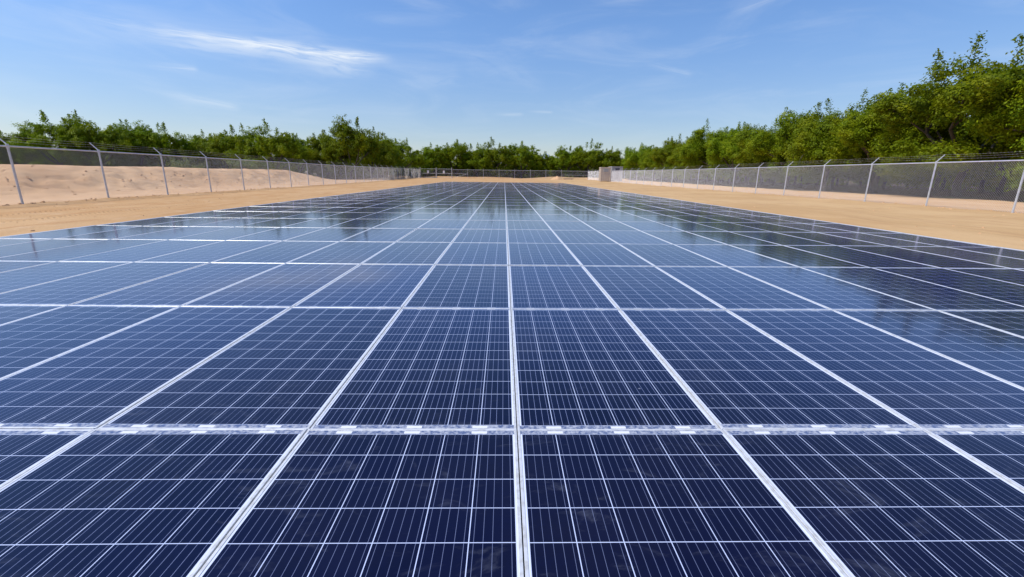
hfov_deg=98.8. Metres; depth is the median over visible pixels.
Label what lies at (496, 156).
orchard tree
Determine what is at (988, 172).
orchard
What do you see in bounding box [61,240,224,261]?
solar panel
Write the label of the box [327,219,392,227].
solar panel
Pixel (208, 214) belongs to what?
solar panel
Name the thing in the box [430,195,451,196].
solar panel
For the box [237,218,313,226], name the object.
solar panel
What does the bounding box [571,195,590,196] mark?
solar panel
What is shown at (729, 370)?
solar panel
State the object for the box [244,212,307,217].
solar panel
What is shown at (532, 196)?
solar panel
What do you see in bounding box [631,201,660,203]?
solar panel
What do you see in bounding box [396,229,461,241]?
solar panel
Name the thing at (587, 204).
solar panel
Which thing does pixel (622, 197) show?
solar panel
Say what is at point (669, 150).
orchard tree
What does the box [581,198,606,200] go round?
solar panel
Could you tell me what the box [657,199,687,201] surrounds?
solar panel
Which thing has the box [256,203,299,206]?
solar panel
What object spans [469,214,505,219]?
solar panel
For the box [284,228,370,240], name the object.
solar panel
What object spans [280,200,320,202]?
solar panel
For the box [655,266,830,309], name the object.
solar panel
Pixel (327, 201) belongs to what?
solar panel
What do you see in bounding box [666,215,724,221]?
solar panel
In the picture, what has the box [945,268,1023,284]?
solar panel
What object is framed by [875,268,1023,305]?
solar panel
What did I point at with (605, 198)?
solar panel
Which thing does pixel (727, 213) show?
solar panel
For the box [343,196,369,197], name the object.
solar panel
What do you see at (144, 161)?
orchard tree
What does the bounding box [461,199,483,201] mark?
solar panel
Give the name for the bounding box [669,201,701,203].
solar panel
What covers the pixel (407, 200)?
solar panel
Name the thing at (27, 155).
orchard tree
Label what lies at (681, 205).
solar panel
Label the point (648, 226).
solar panel
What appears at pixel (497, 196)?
solar panel
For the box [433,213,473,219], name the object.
solar panel
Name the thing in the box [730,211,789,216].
solar panel
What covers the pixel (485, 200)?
solar panel
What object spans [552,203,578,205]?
solar panel
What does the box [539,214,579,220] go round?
solar panel
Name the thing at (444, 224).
solar panel
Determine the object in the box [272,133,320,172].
orchard tree
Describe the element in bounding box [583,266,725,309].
solar panel
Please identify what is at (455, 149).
orchard tree
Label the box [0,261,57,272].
solar panel
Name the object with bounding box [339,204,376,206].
solar panel
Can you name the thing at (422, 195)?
solar panel
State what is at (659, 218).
solar panel
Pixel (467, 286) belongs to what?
solar panel
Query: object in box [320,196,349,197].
solar panel
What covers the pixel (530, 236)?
solar panel
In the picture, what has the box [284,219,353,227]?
solar panel
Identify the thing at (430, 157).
orchard tree
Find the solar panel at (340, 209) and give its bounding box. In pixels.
[314,207,363,211]
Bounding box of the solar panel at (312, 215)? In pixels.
[283,212,342,218]
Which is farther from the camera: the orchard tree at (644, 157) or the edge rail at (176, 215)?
the orchard tree at (644, 157)
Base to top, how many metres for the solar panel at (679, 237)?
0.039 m
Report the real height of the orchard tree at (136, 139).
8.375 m
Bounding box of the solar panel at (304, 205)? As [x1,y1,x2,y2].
[278,203,327,206]
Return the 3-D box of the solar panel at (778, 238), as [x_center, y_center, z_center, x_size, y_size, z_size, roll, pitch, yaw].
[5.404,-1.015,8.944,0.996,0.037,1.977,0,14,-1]
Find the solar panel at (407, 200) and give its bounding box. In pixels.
[394,199,419,200]
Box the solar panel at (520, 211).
[506,209,537,213]
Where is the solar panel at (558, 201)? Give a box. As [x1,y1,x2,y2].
[547,200,571,202]
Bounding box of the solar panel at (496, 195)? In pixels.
[488,194,504,195]
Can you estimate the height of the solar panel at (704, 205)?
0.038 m
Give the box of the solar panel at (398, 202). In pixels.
[381,201,413,203]
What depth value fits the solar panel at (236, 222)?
10.54 m
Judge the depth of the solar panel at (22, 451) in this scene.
1.95 m
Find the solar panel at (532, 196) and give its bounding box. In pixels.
[523,196,541,197]
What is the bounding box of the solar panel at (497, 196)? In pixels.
[487,196,504,197]
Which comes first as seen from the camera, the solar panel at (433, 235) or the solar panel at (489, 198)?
the solar panel at (433, 235)
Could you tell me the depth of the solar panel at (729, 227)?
10.69 m
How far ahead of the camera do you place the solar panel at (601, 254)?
6.75 m
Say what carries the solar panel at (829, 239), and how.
on the ground
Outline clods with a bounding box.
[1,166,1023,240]
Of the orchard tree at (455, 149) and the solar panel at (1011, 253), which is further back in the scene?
the orchard tree at (455, 149)
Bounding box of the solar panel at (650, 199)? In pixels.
[639,199,662,200]
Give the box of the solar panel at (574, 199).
[562,198,586,200]
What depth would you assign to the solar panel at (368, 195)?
23.80 m
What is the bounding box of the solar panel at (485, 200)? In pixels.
[483,199,505,201]
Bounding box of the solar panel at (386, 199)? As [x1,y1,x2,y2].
[370,198,397,200]
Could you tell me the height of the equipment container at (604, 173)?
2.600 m
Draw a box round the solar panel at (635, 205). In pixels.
[618,203,653,206]
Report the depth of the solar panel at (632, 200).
22.03 m
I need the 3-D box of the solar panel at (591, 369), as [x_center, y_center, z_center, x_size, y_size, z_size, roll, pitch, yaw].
[0.507,0.457,3.095,0.996,0.036,1.977,0,15,-1]
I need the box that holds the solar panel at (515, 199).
[505,198,525,199]
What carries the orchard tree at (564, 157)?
on the ground
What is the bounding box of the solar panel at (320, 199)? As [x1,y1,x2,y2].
[305,198,335,199]
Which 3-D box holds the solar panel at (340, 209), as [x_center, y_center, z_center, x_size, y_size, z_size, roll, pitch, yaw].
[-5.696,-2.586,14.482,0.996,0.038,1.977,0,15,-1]
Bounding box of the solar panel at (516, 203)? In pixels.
[506,202,530,205]
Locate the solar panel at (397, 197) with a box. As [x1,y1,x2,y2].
[386,196,406,198]
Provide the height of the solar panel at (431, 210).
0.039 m
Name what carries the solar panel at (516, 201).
on the ground
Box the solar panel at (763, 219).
[732,216,798,222]
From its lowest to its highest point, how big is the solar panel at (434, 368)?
0.038 m
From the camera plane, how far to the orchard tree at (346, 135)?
72.36 m
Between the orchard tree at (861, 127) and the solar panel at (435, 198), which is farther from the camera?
the orchard tree at (861, 127)
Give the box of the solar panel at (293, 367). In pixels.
[97,307,401,428]
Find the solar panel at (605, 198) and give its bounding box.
[595,197,616,198]
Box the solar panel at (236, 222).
[196,218,277,226]
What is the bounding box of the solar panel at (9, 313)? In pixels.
[0,305,65,324]
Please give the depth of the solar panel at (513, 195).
25.85 m
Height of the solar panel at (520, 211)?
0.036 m
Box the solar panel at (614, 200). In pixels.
[603,199,625,200]
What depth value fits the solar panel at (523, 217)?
12.55 m
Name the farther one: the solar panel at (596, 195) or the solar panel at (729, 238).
the solar panel at (596, 195)
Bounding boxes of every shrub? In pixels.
[148,155,204,167]
[226,159,257,168]
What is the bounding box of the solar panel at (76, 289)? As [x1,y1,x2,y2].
[0,262,209,304]
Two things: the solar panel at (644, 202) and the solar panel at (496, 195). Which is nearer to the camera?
the solar panel at (644, 202)
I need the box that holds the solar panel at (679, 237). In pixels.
[642,231,727,244]
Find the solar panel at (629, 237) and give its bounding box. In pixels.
[597,230,670,243]
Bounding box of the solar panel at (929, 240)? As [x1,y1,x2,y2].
[864,233,991,246]
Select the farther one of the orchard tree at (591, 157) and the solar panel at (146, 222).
the orchard tree at (591, 157)
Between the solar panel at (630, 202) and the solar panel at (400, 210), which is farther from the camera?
the solar panel at (630, 202)
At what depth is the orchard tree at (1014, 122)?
26.46 m
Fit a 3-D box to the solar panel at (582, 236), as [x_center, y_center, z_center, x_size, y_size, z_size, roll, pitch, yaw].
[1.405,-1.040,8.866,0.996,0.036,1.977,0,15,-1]
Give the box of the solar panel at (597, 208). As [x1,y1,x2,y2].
[582,206,615,209]
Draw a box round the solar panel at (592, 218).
[572,215,617,221]
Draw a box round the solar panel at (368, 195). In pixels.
[356,194,380,195]
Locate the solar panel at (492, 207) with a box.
[478,205,505,208]
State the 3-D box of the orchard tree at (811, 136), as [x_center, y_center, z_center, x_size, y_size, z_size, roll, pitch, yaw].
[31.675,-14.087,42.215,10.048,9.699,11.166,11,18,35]
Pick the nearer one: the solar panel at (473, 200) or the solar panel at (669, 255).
the solar panel at (669, 255)
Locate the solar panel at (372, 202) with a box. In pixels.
[355,201,389,203]
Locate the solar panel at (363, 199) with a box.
[346,198,379,200]
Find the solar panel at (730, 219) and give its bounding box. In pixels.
[701,216,764,222]
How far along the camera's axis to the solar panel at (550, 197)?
24.02 m
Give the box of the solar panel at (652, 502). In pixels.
[517,429,847,576]
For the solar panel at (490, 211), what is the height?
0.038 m
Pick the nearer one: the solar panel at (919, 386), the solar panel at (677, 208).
the solar panel at (919, 386)
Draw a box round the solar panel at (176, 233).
[116,226,230,239]
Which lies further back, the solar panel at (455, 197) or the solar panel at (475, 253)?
the solar panel at (455, 197)
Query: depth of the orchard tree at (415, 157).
105.32 m
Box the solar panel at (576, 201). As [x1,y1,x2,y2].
[567,200,593,202]
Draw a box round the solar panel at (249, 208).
[216,206,271,210]
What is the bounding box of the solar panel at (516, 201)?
[506,200,527,202]
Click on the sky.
(546, 75)
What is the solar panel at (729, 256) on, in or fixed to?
on the ground
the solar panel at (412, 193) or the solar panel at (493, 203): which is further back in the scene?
the solar panel at (412, 193)
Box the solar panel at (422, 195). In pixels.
[411,195,433,196]
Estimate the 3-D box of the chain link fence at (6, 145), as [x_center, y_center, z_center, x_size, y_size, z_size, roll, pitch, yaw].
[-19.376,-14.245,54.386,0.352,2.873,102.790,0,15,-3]
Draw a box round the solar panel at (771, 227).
[734,223,812,231]
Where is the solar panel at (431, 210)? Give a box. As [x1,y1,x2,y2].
[410,208,448,212]
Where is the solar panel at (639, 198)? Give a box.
[629,197,650,198]
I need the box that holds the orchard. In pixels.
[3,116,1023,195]
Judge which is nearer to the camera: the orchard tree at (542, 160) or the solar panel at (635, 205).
the solar panel at (635, 205)
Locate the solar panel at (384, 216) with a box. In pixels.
[357,213,407,218]
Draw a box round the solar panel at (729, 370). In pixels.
[619,309,920,429]
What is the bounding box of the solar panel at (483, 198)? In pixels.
[465,197,485,199]
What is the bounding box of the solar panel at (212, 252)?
[136,240,279,262]
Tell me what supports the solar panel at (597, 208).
on the ground
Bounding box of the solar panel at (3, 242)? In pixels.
[0,239,47,245]
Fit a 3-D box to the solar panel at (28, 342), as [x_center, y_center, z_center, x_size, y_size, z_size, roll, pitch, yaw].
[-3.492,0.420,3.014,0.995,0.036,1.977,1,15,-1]
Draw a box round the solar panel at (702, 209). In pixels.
[682,207,724,210]
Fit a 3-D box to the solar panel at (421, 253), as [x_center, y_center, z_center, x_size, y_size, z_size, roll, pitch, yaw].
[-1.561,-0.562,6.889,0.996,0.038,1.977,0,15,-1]
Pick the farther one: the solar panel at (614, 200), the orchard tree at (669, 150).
the orchard tree at (669, 150)
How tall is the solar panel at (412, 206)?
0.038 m
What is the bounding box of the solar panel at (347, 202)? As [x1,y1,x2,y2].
[334,201,364,203]
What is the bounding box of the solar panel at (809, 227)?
[770,223,857,232]
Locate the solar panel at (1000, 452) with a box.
[924,429,1023,489]
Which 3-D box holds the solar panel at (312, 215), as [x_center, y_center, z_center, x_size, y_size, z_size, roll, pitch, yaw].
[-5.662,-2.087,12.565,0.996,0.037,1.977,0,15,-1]
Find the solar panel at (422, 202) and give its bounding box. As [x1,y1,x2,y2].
[407,201,436,203]
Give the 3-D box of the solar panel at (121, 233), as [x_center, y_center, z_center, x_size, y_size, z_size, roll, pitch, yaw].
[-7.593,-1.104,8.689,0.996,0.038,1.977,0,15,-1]
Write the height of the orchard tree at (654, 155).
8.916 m
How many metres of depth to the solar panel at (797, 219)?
12.65 m
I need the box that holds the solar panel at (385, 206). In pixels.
[367,204,403,207]
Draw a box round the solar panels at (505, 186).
[392,182,619,191]
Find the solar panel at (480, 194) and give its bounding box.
[472,194,488,195]
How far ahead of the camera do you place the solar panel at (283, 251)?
6.65 m
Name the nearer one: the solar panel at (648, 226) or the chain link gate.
the solar panel at (648, 226)
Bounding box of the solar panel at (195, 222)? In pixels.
[147,218,236,225]
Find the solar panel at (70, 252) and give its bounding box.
[0,239,163,260]
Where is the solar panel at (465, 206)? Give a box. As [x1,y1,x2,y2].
[450,205,479,208]
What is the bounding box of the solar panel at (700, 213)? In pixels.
[677,211,725,215]
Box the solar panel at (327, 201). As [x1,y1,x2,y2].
[307,200,343,202]
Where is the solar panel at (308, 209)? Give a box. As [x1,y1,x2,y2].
[279,207,334,211]
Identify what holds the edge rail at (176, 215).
on the ground
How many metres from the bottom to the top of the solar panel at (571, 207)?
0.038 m
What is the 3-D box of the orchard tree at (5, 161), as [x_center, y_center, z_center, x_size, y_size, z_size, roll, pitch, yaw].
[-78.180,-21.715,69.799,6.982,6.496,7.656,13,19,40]
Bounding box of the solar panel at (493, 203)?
[481,202,505,204]
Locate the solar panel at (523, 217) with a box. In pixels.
[506,214,543,220]
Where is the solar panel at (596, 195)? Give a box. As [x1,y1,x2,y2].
[587,195,606,196]
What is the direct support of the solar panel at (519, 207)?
on the ground
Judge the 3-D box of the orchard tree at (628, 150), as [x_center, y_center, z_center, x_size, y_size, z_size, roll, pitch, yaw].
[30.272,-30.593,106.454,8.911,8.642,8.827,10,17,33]
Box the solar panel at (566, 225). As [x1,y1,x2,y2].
[544,221,594,229]
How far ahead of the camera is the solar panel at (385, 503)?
1.59 m
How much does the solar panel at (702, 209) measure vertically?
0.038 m
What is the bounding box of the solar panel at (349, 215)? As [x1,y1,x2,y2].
[318,212,373,218]
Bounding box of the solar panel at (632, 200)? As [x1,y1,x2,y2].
[621,199,644,200]
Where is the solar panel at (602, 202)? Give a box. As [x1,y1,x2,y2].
[591,201,614,202]
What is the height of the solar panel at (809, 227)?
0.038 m
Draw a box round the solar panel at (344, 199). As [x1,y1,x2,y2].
[329,198,357,200]
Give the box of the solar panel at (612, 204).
[597,203,629,206]
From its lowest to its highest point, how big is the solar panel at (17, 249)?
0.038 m
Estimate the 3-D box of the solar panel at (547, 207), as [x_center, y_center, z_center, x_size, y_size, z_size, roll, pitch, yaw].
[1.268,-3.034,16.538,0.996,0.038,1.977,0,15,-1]
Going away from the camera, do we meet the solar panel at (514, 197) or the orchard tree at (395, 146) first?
the solar panel at (514, 197)
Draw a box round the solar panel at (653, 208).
[634,207,672,210]
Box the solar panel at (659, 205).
[645,204,676,206]
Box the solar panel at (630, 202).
[611,201,639,203]
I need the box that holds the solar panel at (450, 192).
[441,192,459,193]
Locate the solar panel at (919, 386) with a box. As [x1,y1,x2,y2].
[727,310,1023,428]
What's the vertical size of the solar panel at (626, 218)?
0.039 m
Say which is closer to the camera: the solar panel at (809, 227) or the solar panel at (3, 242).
the solar panel at (3, 242)
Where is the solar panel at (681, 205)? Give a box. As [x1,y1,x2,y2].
[666,204,699,206]
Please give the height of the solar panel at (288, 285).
0.039 m
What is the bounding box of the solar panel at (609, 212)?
[591,210,631,214]
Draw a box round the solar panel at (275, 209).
[251,207,302,211]
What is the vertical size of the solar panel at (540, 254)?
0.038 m
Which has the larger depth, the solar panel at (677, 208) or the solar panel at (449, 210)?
the solar panel at (677, 208)
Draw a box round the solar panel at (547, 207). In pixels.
[532,206,561,209]
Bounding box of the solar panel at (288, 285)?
[182,263,359,306]
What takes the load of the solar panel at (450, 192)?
on the ground
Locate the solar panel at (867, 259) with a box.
[783,245,938,267]
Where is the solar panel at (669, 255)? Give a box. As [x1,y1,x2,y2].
[620,244,726,266]
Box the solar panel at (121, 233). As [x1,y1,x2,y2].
[55,226,187,238]
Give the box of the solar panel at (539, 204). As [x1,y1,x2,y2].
[528,202,554,205]
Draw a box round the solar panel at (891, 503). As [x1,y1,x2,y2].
[723,429,1023,576]
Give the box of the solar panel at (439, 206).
[422,205,453,207]
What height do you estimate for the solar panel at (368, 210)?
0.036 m
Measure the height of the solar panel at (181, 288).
0.038 m
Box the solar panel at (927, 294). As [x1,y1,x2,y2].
[801,267,1023,309]
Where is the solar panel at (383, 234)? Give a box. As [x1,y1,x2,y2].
[342,228,416,241]
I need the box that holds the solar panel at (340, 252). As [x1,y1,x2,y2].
[287,241,394,263]
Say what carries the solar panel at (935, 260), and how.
on the ground
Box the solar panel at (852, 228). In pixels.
[804,223,898,232]
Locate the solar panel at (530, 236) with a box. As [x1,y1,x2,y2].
[507,229,561,242]
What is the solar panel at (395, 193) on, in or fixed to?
on the ground
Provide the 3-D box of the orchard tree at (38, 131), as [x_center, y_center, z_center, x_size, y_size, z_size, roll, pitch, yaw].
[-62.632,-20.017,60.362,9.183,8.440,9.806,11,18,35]
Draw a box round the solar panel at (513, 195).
[505,194,521,195]
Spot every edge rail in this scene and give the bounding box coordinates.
[3,182,439,236]
[586,186,1023,250]
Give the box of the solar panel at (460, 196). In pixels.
[450,195,469,196]
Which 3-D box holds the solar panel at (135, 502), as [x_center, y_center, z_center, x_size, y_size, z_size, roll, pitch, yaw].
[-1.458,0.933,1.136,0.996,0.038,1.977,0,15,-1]
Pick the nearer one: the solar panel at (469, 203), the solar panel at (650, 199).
the solar panel at (469, 203)
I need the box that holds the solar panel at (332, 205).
[310,203,348,206]
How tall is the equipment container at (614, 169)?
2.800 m
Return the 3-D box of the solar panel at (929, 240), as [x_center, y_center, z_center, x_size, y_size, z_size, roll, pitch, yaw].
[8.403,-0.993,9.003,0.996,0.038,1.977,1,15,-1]
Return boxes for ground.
[0,164,1023,576]
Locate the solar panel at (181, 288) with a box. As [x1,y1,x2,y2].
[71,263,284,305]
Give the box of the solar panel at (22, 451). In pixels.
[0,429,93,487]
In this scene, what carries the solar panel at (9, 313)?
on the ground
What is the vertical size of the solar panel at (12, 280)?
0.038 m
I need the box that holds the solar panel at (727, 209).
[707,207,755,211]
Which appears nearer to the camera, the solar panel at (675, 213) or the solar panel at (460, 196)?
the solar panel at (675, 213)
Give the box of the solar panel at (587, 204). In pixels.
[574,203,602,205]
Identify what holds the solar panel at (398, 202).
on the ground
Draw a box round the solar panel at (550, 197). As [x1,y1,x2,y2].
[541,196,559,197]
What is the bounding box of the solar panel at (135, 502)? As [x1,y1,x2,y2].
[0,428,307,576]
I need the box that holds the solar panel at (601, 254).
[563,243,653,265]
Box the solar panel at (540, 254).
[508,243,581,265]
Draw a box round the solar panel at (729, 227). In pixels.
[694,222,771,231]
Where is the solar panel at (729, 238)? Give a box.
[686,231,779,244]
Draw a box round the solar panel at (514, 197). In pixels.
[505,196,523,197]
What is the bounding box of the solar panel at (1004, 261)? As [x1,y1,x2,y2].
[893,246,1023,268]
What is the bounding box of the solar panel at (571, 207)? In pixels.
[557,206,588,209]
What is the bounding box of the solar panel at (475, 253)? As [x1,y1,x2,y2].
[435,243,508,265]
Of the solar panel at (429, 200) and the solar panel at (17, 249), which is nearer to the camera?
the solar panel at (17, 249)
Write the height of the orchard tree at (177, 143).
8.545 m
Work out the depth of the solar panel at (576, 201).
20.58 m
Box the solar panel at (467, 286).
[402,265,510,308]
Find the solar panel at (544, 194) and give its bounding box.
[536,193,552,194]
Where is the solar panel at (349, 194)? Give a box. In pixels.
[336,194,363,195]
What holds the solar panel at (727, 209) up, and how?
on the ground
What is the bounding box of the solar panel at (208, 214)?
[169,211,244,217]
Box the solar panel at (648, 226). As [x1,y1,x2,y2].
[621,222,682,230]
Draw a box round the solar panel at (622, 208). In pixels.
[606,206,641,209]
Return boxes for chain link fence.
[0,135,420,204]
[452,169,587,179]
[588,151,1023,212]
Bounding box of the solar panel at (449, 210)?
[443,208,476,212]
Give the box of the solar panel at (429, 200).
[417,199,441,200]
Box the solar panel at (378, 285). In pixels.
[293,264,433,307]
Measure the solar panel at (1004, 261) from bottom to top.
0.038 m
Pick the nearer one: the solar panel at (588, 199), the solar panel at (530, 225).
the solar panel at (530, 225)
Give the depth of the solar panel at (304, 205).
16.16 m
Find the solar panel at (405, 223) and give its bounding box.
[373,219,429,227]
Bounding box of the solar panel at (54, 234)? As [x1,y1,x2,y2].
[0,225,138,238]
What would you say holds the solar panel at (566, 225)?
on the ground
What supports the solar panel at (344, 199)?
on the ground
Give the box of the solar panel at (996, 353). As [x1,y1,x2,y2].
[834,310,1023,388]
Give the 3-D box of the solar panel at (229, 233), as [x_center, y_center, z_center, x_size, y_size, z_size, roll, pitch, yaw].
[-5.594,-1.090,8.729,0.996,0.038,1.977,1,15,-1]
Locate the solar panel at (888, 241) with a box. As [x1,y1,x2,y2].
[817,232,942,246]
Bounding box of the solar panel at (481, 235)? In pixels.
[452,229,507,242]
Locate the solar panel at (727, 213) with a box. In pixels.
[705,211,754,215]
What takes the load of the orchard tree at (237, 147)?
on the ground
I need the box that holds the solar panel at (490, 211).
[474,209,505,213]
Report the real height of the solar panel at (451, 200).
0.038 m
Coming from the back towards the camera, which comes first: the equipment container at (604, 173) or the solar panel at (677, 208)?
the equipment container at (604, 173)
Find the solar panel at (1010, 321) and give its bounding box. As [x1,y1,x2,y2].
[938,310,1023,337]
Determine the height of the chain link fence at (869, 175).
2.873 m
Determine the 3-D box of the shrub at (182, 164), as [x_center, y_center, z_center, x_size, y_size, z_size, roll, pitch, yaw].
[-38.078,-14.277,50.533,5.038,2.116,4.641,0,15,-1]
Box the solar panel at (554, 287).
[509,265,617,308]
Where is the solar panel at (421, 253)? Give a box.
[361,242,451,264]
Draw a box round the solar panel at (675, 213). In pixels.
[646,210,695,215]
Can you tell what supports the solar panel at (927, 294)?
on the ground
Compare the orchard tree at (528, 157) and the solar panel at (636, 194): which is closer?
the solar panel at (636, 194)
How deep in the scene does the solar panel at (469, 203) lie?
18.25 m
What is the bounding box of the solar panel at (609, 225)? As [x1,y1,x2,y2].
[582,221,638,230]
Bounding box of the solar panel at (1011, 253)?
[950,247,1023,259]
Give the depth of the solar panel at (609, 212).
14.63 m
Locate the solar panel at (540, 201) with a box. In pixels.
[526,200,550,202]
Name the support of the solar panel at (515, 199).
on the ground
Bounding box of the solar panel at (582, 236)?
[552,230,617,243]
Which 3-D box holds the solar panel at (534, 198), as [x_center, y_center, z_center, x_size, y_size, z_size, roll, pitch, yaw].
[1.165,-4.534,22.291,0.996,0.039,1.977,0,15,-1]
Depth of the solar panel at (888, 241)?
8.85 m
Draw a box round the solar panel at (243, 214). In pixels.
[204,211,273,217]
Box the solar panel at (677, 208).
[658,207,697,210]
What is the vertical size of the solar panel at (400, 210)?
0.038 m
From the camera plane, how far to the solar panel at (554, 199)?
22.16 m
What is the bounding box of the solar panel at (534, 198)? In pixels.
[525,198,544,199]
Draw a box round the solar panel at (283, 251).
[211,241,338,262]
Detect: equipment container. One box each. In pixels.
[599,167,610,181]
[610,166,622,180]
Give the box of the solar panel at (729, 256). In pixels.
[674,244,797,266]
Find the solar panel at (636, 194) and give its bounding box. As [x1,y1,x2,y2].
[626,194,646,195]
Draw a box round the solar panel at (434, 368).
[310,308,516,428]
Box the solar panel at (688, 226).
[658,222,728,231]
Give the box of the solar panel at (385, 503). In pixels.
[195,429,523,576]
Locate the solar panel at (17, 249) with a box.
[0,239,107,256]
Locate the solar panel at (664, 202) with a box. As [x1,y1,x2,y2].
[650,201,680,203]
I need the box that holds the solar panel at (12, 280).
[0,261,130,293]
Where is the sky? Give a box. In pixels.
[0,0,1023,171]
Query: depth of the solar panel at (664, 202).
20.59 m
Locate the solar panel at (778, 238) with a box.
[732,232,835,245]
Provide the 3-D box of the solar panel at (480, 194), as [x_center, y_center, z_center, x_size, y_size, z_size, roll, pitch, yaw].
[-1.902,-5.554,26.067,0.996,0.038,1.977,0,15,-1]
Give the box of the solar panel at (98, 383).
[0,306,290,428]
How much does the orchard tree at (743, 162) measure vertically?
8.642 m
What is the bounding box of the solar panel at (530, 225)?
[507,220,550,229]
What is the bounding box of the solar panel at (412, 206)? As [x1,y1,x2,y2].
[394,204,429,207]
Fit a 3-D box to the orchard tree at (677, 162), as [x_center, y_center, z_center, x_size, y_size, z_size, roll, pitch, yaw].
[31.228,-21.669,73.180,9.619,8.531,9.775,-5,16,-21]
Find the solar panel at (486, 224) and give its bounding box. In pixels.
[463,220,506,228]
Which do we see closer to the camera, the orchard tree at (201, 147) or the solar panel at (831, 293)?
the solar panel at (831, 293)
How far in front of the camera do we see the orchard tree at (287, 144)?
66.59 m
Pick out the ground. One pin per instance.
(1002, 228)
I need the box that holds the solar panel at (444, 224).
[417,219,468,228]
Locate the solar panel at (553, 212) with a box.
[534,209,569,214]
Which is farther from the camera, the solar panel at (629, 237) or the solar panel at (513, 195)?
the solar panel at (513, 195)
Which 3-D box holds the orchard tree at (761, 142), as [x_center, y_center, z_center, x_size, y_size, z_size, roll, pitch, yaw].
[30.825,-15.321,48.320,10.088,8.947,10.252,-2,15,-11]
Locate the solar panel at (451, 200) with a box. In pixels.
[440,199,463,201]
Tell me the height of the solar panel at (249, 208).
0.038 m
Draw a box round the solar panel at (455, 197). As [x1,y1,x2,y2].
[445,197,466,198]
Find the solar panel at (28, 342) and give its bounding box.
[0,305,178,378]
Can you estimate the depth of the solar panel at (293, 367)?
2.63 m
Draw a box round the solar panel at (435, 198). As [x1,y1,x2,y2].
[424,197,446,198]
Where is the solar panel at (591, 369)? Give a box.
[511,309,719,436]
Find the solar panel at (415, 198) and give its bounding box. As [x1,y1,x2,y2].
[403,197,426,198]
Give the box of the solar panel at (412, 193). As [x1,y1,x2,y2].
[401,193,423,194]
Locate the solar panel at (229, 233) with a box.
[169,227,279,239]
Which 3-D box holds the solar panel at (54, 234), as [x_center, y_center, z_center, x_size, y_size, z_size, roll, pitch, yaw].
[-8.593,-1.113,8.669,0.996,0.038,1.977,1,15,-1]
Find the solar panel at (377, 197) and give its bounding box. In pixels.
[364,196,390,197]
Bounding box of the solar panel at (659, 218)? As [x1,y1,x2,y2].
[635,215,689,221]
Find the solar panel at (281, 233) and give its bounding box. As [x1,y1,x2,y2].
[229,227,323,240]
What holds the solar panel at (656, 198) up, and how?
on the ground
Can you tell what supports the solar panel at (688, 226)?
on the ground
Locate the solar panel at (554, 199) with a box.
[544,198,564,199]
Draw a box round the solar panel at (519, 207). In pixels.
[506,205,532,208]
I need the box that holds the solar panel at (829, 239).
[775,232,887,245]
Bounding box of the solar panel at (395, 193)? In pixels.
[386,193,405,194]
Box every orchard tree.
[0,131,45,163]
[3,136,59,164]
[7,110,95,165]
[51,109,133,166]
[89,126,152,166]
[105,119,168,166]
[128,120,197,166]
[164,138,219,168]
[179,129,231,168]
[194,129,245,168]
[205,124,270,168]
[243,119,314,172]
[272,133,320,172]
[305,129,351,177]
[315,114,380,178]
[345,127,395,177]
[357,133,402,177]
[376,135,404,177]
[393,137,424,175]
[419,142,453,175]
[436,139,473,176]
[455,142,493,176]
[474,136,520,176]
[503,141,541,177]
[532,151,557,176]
[546,145,581,176]
[566,139,609,176]
[592,146,625,171]
[621,146,646,179]
[625,143,657,180]
[637,142,665,180]
[647,136,676,181]
[657,133,701,182]
[666,131,711,183]
[677,119,737,184]
[705,121,768,185]
[729,118,792,186]
[742,107,842,188]
[778,89,895,190]
[823,82,963,192]
[865,30,1023,197]
[960,80,1023,191]
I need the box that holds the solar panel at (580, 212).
[563,210,600,214]
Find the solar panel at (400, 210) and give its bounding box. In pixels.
[377,208,419,212]
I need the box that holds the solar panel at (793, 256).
[731,245,866,266]
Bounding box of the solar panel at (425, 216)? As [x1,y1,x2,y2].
[396,213,440,219]
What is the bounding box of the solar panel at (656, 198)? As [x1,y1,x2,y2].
[645,197,667,198]
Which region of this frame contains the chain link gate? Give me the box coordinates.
[420,168,451,177]
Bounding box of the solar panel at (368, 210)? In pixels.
[347,207,390,212]
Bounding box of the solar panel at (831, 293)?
[729,267,934,309]
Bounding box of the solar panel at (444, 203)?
[430,201,458,204]
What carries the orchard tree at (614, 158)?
on the ground
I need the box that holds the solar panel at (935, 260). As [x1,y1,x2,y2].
[842,246,1011,268]
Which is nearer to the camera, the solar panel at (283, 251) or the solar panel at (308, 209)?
the solar panel at (283, 251)
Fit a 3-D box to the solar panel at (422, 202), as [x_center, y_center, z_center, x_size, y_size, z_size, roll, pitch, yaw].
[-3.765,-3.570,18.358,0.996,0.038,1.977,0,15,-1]
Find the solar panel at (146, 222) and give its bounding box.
[105,217,202,225]
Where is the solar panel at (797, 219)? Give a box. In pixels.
[768,217,838,223]
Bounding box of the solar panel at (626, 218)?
[604,215,653,221]
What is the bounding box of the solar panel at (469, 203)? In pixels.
[456,202,482,204]
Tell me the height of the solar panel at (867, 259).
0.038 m
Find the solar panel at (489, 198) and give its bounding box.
[486,197,504,199]
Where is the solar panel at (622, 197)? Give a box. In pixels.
[612,197,633,198]
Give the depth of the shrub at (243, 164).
55.71 m
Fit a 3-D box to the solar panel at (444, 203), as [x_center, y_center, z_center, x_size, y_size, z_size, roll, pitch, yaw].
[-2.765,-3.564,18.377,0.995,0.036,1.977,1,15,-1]
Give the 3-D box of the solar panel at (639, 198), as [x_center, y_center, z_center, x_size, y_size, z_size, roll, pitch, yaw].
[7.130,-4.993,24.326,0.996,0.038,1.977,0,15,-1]
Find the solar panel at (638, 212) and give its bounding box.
[619,210,661,214]
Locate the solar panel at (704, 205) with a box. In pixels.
[687,204,728,207]
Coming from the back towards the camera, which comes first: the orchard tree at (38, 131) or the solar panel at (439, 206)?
the orchard tree at (38, 131)

